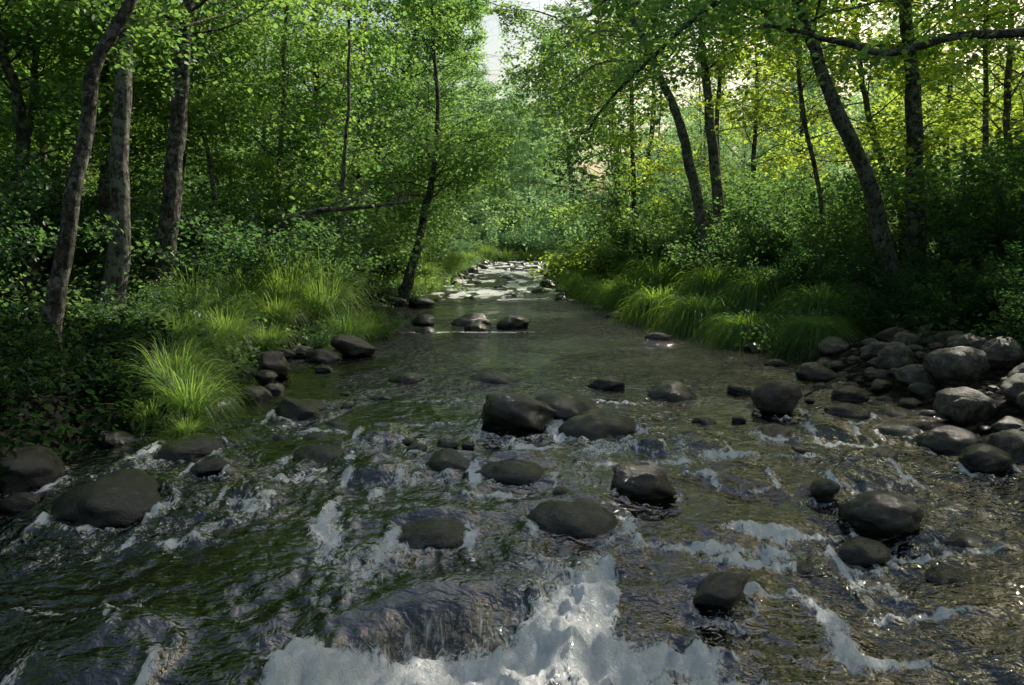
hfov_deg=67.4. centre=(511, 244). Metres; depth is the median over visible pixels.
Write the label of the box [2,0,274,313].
alder tree
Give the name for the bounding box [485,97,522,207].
alder tree
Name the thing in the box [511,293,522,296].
riffle boulder
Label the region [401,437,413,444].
cobble
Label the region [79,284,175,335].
shrub
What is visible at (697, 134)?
alder tree
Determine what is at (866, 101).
alder tree
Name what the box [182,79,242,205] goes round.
alder tree
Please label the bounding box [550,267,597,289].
grass tussock
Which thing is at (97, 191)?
shrub
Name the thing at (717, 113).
alder tree
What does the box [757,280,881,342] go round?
grass tussock
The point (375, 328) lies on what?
grass tussock
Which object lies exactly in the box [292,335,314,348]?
boulder
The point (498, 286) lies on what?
riffle boulder
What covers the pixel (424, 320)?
boulder
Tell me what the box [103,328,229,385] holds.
grass tussock
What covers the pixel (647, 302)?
grass tussock
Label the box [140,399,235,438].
grass tussock
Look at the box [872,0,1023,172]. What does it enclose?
alder tree
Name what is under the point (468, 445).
cobble
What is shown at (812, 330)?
grass tussock
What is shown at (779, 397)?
boulder
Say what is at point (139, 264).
shrub
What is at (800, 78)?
alder tree
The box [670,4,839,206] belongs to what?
alder tree
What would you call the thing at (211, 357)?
grass tussock
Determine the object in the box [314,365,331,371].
boulder
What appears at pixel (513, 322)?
boulder
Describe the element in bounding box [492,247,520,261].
grass tussock
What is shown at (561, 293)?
riffle boulder
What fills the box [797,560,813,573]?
cobble
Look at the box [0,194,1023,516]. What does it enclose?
ground
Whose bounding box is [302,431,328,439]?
cobble
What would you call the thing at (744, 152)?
alder tree
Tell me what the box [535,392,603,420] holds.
boulder
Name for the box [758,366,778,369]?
river stone
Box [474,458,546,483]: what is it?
boulder
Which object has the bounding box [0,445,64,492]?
boulder
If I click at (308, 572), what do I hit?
water
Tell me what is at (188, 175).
alder tree
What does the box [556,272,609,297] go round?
grass tussock
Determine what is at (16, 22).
alder tree
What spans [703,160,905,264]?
shrub
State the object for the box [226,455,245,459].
cobble
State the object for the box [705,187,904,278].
shrub
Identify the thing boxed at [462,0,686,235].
alder tree
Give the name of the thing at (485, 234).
shrub
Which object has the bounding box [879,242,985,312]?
shrub
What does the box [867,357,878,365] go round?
river stone
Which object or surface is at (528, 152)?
alder tree
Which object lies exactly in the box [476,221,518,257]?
shrub
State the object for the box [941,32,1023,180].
alder tree
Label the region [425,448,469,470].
boulder
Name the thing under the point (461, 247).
shrub
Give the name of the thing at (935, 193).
shrub
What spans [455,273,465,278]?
riffle boulder
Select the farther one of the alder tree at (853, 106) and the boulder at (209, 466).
the alder tree at (853, 106)
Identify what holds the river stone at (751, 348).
on the ground at (898, 392)
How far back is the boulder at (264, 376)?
8.34 m
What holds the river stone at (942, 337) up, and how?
on the ground at (898, 392)
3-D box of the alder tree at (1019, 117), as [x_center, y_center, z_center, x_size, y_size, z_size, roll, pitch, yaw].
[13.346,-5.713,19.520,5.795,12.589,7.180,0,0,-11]
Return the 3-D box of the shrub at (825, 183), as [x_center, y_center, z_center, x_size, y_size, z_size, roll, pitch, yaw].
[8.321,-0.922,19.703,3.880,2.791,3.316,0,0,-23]
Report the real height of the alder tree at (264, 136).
10.435 m
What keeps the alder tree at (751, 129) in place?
on the ground at (898, 392)
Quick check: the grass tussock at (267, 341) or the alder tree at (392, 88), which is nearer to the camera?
the grass tussock at (267, 341)
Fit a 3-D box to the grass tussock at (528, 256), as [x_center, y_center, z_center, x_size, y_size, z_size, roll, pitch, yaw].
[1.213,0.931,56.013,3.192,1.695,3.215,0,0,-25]
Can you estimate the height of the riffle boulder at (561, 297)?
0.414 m
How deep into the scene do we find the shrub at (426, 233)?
23.02 m
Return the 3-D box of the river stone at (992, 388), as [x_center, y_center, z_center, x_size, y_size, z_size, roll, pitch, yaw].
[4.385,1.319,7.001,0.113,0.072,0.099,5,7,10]
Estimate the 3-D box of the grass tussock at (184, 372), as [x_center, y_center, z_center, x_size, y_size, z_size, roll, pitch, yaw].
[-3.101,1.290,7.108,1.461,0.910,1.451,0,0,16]
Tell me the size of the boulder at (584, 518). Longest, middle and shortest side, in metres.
0.568 x 0.488 x 0.324 m
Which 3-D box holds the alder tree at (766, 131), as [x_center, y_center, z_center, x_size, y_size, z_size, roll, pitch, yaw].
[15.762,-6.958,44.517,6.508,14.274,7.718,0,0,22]
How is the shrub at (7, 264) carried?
on the ground at (898, 392)
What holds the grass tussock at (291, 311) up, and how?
on the ground at (898, 392)
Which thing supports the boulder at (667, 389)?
on the water
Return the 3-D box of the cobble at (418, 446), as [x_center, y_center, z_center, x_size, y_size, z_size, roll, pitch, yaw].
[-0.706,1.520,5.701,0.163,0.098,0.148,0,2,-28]
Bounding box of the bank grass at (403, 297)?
[0,257,1023,371]
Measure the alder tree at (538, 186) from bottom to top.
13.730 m
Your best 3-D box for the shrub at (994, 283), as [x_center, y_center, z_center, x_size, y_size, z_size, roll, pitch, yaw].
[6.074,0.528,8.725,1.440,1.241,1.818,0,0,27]
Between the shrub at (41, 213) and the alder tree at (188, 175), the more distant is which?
the alder tree at (188, 175)
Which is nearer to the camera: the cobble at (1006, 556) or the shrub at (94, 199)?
the cobble at (1006, 556)
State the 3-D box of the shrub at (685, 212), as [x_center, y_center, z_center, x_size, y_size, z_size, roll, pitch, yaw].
[6.110,-0.718,19.860,4.562,3.528,5.974,0,0,17]
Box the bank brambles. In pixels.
[0,282,249,486]
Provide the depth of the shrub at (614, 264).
21.64 m
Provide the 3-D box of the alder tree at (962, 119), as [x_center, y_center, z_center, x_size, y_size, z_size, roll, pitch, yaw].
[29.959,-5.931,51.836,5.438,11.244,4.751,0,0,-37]
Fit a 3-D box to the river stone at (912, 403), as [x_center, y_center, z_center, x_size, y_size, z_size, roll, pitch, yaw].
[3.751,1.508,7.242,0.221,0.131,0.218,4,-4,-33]
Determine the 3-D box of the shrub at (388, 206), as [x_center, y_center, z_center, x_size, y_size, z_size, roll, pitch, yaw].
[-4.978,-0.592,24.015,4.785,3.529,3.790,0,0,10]
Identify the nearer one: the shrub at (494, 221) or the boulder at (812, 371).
the boulder at (812, 371)
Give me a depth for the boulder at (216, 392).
7.25 m
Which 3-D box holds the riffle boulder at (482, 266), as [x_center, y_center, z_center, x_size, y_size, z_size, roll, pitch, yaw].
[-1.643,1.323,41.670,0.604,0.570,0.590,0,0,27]
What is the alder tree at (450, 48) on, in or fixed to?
on the ground at (898, 392)
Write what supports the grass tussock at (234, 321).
on the ground at (898, 392)
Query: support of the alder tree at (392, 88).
on the ground at (898, 392)
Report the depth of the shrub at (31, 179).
11.85 m
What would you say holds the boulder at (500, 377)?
on the ground at (898, 392)
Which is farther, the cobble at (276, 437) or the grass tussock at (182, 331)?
the grass tussock at (182, 331)
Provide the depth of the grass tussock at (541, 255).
56.54 m
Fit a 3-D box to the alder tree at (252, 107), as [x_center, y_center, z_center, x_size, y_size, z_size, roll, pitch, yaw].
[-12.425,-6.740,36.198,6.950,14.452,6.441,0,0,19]
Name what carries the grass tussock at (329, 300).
on the ground at (898, 392)
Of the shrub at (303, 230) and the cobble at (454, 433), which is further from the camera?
the shrub at (303, 230)
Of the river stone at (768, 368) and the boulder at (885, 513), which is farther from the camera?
the river stone at (768, 368)
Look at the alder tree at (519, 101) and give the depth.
63.86 m
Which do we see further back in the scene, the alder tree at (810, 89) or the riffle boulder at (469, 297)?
the alder tree at (810, 89)
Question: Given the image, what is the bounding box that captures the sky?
[41,0,1023,193]
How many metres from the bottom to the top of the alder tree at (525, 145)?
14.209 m
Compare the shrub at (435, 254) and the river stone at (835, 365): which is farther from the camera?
the shrub at (435, 254)
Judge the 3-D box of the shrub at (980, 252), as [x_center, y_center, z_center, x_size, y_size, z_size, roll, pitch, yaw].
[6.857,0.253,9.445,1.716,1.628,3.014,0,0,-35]
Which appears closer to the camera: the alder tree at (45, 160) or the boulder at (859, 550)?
the boulder at (859, 550)
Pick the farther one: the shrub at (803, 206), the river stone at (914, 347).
the shrub at (803, 206)
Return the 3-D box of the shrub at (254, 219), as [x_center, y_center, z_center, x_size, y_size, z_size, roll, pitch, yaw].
[-6.385,-0.340,16.845,4.754,3.171,4.062,0,0,-43]
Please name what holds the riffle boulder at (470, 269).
on the ground at (898, 392)
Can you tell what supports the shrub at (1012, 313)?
on the ground at (898, 392)
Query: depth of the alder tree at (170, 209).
11.88 m
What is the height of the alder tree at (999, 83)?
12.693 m
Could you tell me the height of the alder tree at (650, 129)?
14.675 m
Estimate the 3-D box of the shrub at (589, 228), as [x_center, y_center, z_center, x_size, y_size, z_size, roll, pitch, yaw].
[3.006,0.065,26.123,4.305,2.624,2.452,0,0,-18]
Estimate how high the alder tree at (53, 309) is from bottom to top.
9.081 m
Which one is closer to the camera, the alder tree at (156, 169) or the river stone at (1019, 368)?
the river stone at (1019, 368)
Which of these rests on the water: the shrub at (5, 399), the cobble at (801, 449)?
the cobble at (801, 449)
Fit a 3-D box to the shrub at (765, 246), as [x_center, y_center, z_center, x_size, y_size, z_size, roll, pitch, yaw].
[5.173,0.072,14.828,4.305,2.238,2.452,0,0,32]
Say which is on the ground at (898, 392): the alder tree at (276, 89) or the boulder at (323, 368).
the alder tree at (276, 89)
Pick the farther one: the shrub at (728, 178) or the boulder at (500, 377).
the shrub at (728, 178)
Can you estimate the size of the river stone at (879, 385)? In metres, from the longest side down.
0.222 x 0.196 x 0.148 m
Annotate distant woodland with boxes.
[2,65,1021,232]
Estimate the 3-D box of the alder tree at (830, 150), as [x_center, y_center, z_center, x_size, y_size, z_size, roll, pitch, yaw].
[10.400,-6.357,27.333,5.758,13.774,6.629,0,0,-34]
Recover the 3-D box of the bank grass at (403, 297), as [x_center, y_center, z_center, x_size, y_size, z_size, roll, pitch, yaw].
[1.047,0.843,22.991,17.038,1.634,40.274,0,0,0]
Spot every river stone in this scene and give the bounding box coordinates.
[0,492,39,514]
[94,430,135,446]
[156,411,201,428]
[234,365,254,378]
[375,298,388,303]
[592,305,605,309]
[605,311,623,318]
[742,343,767,352]
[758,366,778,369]
[764,359,787,366]
[811,382,831,387]
[816,360,830,366]
[817,357,831,360]
[818,336,849,354]
[826,360,843,370]
[837,371,848,377]
[842,381,860,386]
[846,356,860,363]
[853,378,863,383]
[860,341,889,360]
[861,338,877,344]
[864,367,874,372]
[864,369,888,381]
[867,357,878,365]
[871,378,892,392]
[875,327,914,342]
[875,395,894,401]
[877,342,913,369]
[878,406,913,416]
[888,367,896,375]
[893,331,919,345]
[894,364,934,385]
[897,398,921,408]
[907,344,923,351]
[907,382,936,398]
[912,421,946,430]
[914,351,926,358]
[914,409,935,415]
[915,328,936,340]
[921,335,934,345]
[923,346,989,383]
[929,342,944,349]
[933,330,963,344]
[933,387,997,426]
[947,333,987,349]
[978,425,992,433]
[980,336,1023,368]
[982,429,1023,460]
[983,335,996,340]
[983,391,992,395]
[986,385,998,390]
[991,416,1023,432]
[1000,373,1023,405]
[1007,363,1023,377]
[1017,391,1023,410]
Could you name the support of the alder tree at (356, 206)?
on the ground at (898, 392)
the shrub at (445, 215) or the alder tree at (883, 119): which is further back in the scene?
the alder tree at (883, 119)
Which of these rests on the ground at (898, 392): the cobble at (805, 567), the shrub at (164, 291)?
the shrub at (164, 291)
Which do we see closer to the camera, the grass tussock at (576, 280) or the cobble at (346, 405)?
the cobble at (346, 405)
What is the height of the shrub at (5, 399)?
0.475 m
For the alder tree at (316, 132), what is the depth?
15.51 m
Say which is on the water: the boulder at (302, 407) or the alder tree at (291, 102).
the boulder at (302, 407)
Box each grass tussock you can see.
[90,333,250,414]
[96,385,198,436]
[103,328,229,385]
[110,350,263,433]
[130,301,228,344]
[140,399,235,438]
[145,273,242,319]
[148,260,232,306]
[150,341,240,386]
[170,323,257,362]
[178,303,278,358]
[195,285,267,331]
[209,263,291,317]
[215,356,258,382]
[228,242,339,325]
[240,286,317,332]
[242,317,299,350]
[271,260,368,333]
[297,247,386,328]
[305,304,386,344]
[342,310,401,341]
[355,307,387,318]
[388,275,429,294]
[415,272,451,293]
[416,260,451,280]
[431,253,468,276]
[441,249,478,270]
[448,248,488,266]
[469,242,502,260]
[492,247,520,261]
[512,247,542,260]
[534,249,556,260]
[539,253,556,268]
[540,257,565,275]
[542,261,586,282]
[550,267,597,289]
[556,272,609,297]
[561,278,615,302]
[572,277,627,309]
[588,273,671,314]
[603,253,690,306]
[607,283,693,327]
[639,291,755,339]
[657,262,743,302]
[675,310,789,350]
[702,265,805,327]
[756,312,875,362]
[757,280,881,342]
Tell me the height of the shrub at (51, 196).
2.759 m
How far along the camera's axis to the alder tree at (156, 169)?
38.38 m
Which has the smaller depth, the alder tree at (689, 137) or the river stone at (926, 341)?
the river stone at (926, 341)
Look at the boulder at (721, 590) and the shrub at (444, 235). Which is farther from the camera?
the shrub at (444, 235)
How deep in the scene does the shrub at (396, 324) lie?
12.71 m
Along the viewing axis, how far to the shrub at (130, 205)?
15.21 m
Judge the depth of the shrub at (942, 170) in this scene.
15.69 m
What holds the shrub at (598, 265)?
on the ground at (898, 392)
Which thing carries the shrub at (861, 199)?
on the ground at (898, 392)
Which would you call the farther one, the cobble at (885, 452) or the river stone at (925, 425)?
the river stone at (925, 425)
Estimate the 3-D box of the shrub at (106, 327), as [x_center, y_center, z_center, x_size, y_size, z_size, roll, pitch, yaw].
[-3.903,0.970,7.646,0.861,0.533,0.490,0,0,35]
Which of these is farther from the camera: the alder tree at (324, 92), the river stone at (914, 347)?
the alder tree at (324, 92)
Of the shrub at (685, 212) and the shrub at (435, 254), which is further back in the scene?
the shrub at (435, 254)
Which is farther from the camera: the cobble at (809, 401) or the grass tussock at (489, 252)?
the grass tussock at (489, 252)
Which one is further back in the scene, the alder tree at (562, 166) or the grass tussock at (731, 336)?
the alder tree at (562, 166)
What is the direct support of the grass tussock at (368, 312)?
on the ground at (898, 392)
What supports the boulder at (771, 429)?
on the water
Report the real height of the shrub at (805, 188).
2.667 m
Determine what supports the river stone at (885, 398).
on the ground at (898, 392)
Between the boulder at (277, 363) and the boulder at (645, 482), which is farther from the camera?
the boulder at (277, 363)
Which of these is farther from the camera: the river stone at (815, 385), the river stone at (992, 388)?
the river stone at (815, 385)
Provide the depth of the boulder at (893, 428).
6.14 m
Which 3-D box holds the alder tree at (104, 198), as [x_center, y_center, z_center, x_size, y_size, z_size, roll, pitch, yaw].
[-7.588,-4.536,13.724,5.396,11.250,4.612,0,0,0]
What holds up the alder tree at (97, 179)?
on the ground at (898, 392)
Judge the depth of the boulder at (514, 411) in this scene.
6.25 m
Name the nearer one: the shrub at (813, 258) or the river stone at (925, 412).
the river stone at (925, 412)
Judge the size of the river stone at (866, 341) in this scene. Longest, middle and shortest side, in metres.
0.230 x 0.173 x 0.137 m
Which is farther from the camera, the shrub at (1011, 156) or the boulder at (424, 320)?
the boulder at (424, 320)
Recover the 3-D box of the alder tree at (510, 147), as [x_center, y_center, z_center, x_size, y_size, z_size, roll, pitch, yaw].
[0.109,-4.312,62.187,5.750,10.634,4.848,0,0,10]
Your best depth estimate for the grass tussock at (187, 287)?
10.72 m
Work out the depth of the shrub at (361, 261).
13.38 m
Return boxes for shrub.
[0,104,68,262]
[0,141,123,298]
[0,142,105,273]
[0,142,162,276]
[0,163,234,299]
[0,323,87,387]
[0,324,67,359]
[0,362,56,417]
[2,146,138,276]
[35,166,187,280]
[37,184,154,256]
[41,218,94,274]
[75,129,375,285]
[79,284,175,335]
[79,317,149,359]
[82,177,188,260]
[118,260,255,324]
[131,176,368,308]
[137,167,354,281]
[140,177,245,274]
[145,153,391,269]
[150,315,220,360]
[184,161,391,271]
[195,190,427,282]
[212,236,372,293]
[244,168,443,284]
[287,309,357,349]
[327,210,378,264]
[330,182,450,279]
[331,172,433,275]
[336,165,497,257]
[338,193,414,287]
[341,245,371,292]
[346,297,409,337]
[370,211,422,279]
[386,205,469,280]
[401,156,497,265]
[419,202,467,265]
[448,239,481,253]
[457,206,499,254]
[460,207,517,241]
[472,181,545,248]
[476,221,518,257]
[479,218,540,259]
[499,209,544,246]
[500,221,559,258]
[509,236,553,257]
[512,169,641,271]
[522,172,637,259]
[529,223,555,252]
[542,212,615,277]
[557,149,711,278]
[574,214,674,279]
[576,165,747,277]
[587,238,618,276]
[593,159,840,282]
[596,217,681,280]
[645,144,841,274]
[660,170,792,236]
[663,189,904,282]
[672,176,839,234]
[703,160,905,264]
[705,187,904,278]
[710,152,848,220]
[717,216,881,298]
[773,229,890,298]
[787,150,902,249]
[790,130,964,275]
[839,137,1023,278]
[843,119,1023,263]
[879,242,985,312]
[889,151,966,223]
[909,269,1009,331]
[916,134,1023,285]
[932,242,1023,325]
[939,118,1023,244]
[940,235,1023,288]
[957,132,1023,230]
[976,237,1023,326]
[989,264,1023,345]
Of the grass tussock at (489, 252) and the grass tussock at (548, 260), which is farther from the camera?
the grass tussock at (489, 252)
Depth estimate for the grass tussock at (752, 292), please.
12.85 m
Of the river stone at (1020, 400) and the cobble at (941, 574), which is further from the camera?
the river stone at (1020, 400)
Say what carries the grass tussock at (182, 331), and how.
on the ground at (898, 392)
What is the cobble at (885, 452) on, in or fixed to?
on the water
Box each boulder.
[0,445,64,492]
[51,469,161,526]
[153,435,223,460]
[190,458,227,475]
[195,383,226,404]
[237,386,271,400]
[246,352,262,367]
[253,370,277,383]
[257,351,290,378]
[264,383,284,393]
[273,347,295,360]
[275,397,327,418]
[291,345,313,357]
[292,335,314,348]
[293,443,346,462]
[304,348,341,362]
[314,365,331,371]
[330,334,374,356]
[362,302,387,312]
[387,297,406,305]
[388,371,424,383]
[398,516,470,549]
[408,296,434,307]
[411,314,434,325]
[415,327,435,332]
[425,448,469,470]
[447,277,463,284]
[451,313,490,326]
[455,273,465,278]
[459,270,468,274]
[463,295,476,298]
[464,323,486,331]
[466,267,478,272]
[470,371,517,383]
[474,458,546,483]
[477,264,487,268]
[479,392,556,431]
[494,285,504,287]
[497,315,529,328]
[501,275,513,278]
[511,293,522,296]
[527,498,617,537]
[530,287,548,292]
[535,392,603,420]
[539,279,555,287]
[553,295,566,299]
[556,292,566,296]
[558,408,635,438]
[587,376,624,390]
[610,462,676,500]
[644,332,672,339]
[647,379,697,400]
[693,571,750,609]
[727,383,751,395]
[750,379,802,414]
[761,423,791,436]
[795,362,841,381]
[810,479,840,499]
[823,402,870,418]
[831,385,869,400]
[836,536,891,565]
[838,489,923,535]
[874,422,920,434]
[915,425,980,454]
[957,443,1013,473]
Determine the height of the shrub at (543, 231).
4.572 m
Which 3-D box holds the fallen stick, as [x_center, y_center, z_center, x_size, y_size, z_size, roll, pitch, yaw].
[3.164,1.340,7.398,0.924,0.179,0.069,0,0,-23]
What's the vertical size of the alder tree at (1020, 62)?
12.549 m
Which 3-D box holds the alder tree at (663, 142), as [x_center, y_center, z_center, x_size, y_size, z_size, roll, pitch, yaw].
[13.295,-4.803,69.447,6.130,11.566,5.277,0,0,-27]
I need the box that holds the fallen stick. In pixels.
[804,372,878,396]
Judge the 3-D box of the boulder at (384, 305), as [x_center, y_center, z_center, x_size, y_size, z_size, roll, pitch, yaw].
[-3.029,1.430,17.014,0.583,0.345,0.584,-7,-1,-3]
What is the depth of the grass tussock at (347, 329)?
11.55 m
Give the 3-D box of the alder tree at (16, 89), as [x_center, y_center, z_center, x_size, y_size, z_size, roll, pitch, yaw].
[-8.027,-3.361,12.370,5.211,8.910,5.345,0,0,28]
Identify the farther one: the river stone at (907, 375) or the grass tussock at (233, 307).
the grass tussock at (233, 307)
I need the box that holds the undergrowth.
[0,241,1023,367]
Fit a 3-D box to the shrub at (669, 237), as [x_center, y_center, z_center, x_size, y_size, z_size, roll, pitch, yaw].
[4.658,-0.328,17.546,5.667,3.376,3.227,0,0,19]
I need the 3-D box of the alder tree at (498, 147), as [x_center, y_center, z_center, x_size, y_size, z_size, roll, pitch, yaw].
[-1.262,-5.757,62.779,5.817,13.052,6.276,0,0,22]
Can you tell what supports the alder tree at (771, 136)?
on the ground at (898, 392)
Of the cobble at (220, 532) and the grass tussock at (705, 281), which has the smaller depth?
the cobble at (220, 532)
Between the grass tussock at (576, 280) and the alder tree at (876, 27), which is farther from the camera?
the alder tree at (876, 27)
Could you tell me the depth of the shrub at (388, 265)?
22.84 m
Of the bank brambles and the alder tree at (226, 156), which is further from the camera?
the alder tree at (226, 156)
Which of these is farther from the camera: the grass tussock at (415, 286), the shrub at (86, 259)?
the grass tussock at (415, 286)
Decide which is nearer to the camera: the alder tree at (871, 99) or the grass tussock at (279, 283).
the grass tussock at (279, 283)
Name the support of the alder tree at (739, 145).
on the ground at (898, 392)
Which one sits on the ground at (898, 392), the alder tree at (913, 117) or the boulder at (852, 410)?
the alder tree at (913, 117)
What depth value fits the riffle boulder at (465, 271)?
34.80 m
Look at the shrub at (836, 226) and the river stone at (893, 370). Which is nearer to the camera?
the river stone at (893, 370)
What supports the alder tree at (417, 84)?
on the ground at (898, 392)
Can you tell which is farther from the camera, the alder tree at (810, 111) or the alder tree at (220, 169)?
the alder tree at (810, 111)
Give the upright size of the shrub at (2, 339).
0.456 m
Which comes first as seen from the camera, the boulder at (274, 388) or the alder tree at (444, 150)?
the boulder at (274, 388)
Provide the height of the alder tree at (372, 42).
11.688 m
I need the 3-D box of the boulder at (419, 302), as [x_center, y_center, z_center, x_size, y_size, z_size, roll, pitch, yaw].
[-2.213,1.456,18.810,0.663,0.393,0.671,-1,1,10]
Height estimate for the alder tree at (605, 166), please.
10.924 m
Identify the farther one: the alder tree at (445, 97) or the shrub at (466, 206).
the alder tree at (445, 97)
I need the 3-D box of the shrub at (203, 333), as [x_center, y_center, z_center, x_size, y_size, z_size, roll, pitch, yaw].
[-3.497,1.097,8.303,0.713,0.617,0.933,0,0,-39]
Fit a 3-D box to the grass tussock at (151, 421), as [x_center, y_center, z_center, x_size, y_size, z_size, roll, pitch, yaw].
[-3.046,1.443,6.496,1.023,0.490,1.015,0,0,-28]
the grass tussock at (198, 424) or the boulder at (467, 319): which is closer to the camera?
the grass tussock at (198, 424)
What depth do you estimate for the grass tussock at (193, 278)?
11.52 m
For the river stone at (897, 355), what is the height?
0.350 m
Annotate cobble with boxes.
[211,528,230,536]
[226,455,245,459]
[272,434,288,440]
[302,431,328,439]
[324,420,348,426]
[339,391,351,395]
[340,403,353,408]
[370,393,392,399]
[371,484,388,488]
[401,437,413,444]
[406,442,427,451]
[436,439,458,448]
[448,432,461,435]
[462,441,474,449]
[552,487,569,494]
[606,397,616,401]
[635,461,649,464]
[692,417,716,424]
[731,415,746,422]
[792,445,810,452]
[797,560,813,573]
[804,398,814,403]
[862,446,898,460]
[925,565,972,583]
[945,531,983,547]
[997,553,1015,561]
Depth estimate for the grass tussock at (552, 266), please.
32.78 m
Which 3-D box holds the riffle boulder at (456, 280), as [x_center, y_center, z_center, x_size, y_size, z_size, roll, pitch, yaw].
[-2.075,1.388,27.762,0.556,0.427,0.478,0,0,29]
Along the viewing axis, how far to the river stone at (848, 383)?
8.09 m
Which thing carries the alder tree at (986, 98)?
on the ground at (898, 392)
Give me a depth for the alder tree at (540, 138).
73.98 m
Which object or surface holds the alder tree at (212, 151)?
on the ground at (898, 392)
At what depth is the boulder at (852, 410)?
6.81 m
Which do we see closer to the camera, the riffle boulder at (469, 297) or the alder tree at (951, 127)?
the riffle boulder at (469, 297)
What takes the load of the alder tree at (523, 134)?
on the ground at (898, 392)
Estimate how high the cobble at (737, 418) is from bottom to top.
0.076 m
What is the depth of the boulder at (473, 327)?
13.56 m
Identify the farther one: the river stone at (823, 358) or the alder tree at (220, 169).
the alder tree at (220, 169)
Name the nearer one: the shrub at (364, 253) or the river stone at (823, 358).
the river stone at (823, 358)
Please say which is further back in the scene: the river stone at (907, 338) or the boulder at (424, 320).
the boulder at (424, 320)
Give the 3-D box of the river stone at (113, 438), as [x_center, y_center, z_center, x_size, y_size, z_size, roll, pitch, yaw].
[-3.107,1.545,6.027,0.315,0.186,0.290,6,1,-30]
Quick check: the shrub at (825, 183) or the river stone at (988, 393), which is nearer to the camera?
the river stone at (988, 393)
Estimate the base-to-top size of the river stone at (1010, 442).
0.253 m
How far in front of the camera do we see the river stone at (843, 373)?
8.69 m
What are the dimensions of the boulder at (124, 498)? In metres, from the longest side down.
0.616 x 0.568 x 0.364 m
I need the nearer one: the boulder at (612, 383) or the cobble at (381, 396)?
the cobble at (381, 396)
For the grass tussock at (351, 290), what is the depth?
12.63 m
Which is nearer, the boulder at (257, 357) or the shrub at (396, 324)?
the boulder at (257, 357)
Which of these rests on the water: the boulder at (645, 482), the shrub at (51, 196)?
the boulder at (645, 482)
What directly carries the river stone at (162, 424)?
on the ground at (898, 392)
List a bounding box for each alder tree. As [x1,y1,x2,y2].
[0,0,39,257]
[0,0,184,274]
[0,0,203,282]
[0,0,208,294]
[0,0,250,289]
[0,0,357,299]
[0,1,217,264]
[0,2,261,182]
[0,11,64,182]
[0,23,70,184]
[0,29,238,208]
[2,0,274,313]
[4,62,97,199]
[36,0,418,343]
[40,0,361,292]
[42,7,306,265]
[47,0,344,282]
[50,2,197,177]
[108,0,416,211]
[131,1,218,196]
[133,6,234,203]
[142,1,293,195]
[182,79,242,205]
[187,0,448,239]
[194,0,473,276]
[199,2,315,220]
[202,6,300,213]
[207,7,301,204]
[241,172,425,280]
[243,52,300,197]
[251,0,492,293]
[277,68,304,175]
[295,30,357,198]
[306,0,551,302]
[310,0,525,250]
[335,0,526,251]
[350,28,404,192]
[375,51,421,173]
[403,2,528,262]
[403,59,481,233]
[456,63,516,237]
[457,0,798,275]
[459,86,516,225]
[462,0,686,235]
[462,79,529,218]
[473,96,511,244]
[482,5,599,249]
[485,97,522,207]
[495,125,532,229]
[499,91,566,238]
[500,80,551,220]
[505,0,1023,231]
[511,88,552,196]
[512,101,552,200]
[518,102,575,234]
[520,0,1023,308]
[520,98,568,201]
[526,1,708,296]
[538,150,564,198]
[543,128,583,204]
[545,0,934,278]
[558,137,585,203]
[584,0,699,211]
[584,42,670,209]
[594,0,705,210]
[595,129,637,198]
[615,0,825,222]
[626,64,700,200]
[651,130,674,187]
[653,31,767,195]
[655,0,974,284]
[656,43,748,195]
[668,108,709,191]
[669,105,702,177]
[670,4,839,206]
[705,73,770,190]
[705,106,746,199]
[709,0,1023,286]
[721,18,894,192]
[721,73,784,190]
[730,131,750,192]
[732,33,843,186]
[733,0,1023,224]
[742,1,855,196]
[749,15,864,196]
[751,44,843,187]
[793,89,839,203]
[817,0,1023,186]
[830,0,981,202]
[831,21,900,207]
[833,97,870,197]
[844,0,1023,182]
[847,84,895,196]
[855,71,902,170]
[868,0,1023,238]
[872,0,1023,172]
[881,15,959,218]
[897,83,974,184]
[903,2,1023,155]
[933,81,980,184]
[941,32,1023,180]
[979,43,1023,151]
[998,17,1023,146]
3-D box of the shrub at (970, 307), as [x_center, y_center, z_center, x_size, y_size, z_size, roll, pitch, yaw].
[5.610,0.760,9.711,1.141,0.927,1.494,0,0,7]
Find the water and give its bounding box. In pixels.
[0,260,1023,684]
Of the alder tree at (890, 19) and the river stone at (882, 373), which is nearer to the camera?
the river stone at (882, 373)
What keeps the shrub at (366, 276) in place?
on the ground at (898, 392)
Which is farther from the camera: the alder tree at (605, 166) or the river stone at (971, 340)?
the alder tree at (605, 166)
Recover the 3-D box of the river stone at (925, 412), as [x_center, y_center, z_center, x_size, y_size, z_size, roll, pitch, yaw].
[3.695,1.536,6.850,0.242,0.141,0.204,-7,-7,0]
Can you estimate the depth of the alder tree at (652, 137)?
34.27 m
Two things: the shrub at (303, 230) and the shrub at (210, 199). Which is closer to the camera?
the shrub at (303, 230)
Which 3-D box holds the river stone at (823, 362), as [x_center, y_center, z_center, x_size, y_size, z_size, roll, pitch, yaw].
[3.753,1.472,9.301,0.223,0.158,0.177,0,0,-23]
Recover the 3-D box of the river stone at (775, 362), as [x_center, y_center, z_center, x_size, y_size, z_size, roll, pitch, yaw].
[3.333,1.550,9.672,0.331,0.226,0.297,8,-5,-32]
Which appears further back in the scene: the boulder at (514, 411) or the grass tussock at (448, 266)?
the grass tussock at (448, 266)
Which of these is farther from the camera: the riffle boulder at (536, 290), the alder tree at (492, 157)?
the alder tree at (492, 157)
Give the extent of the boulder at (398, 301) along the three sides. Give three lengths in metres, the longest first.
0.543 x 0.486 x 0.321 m
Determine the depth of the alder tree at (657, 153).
50.63 m
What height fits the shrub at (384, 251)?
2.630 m
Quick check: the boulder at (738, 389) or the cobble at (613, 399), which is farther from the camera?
the boulder at (738, 389)

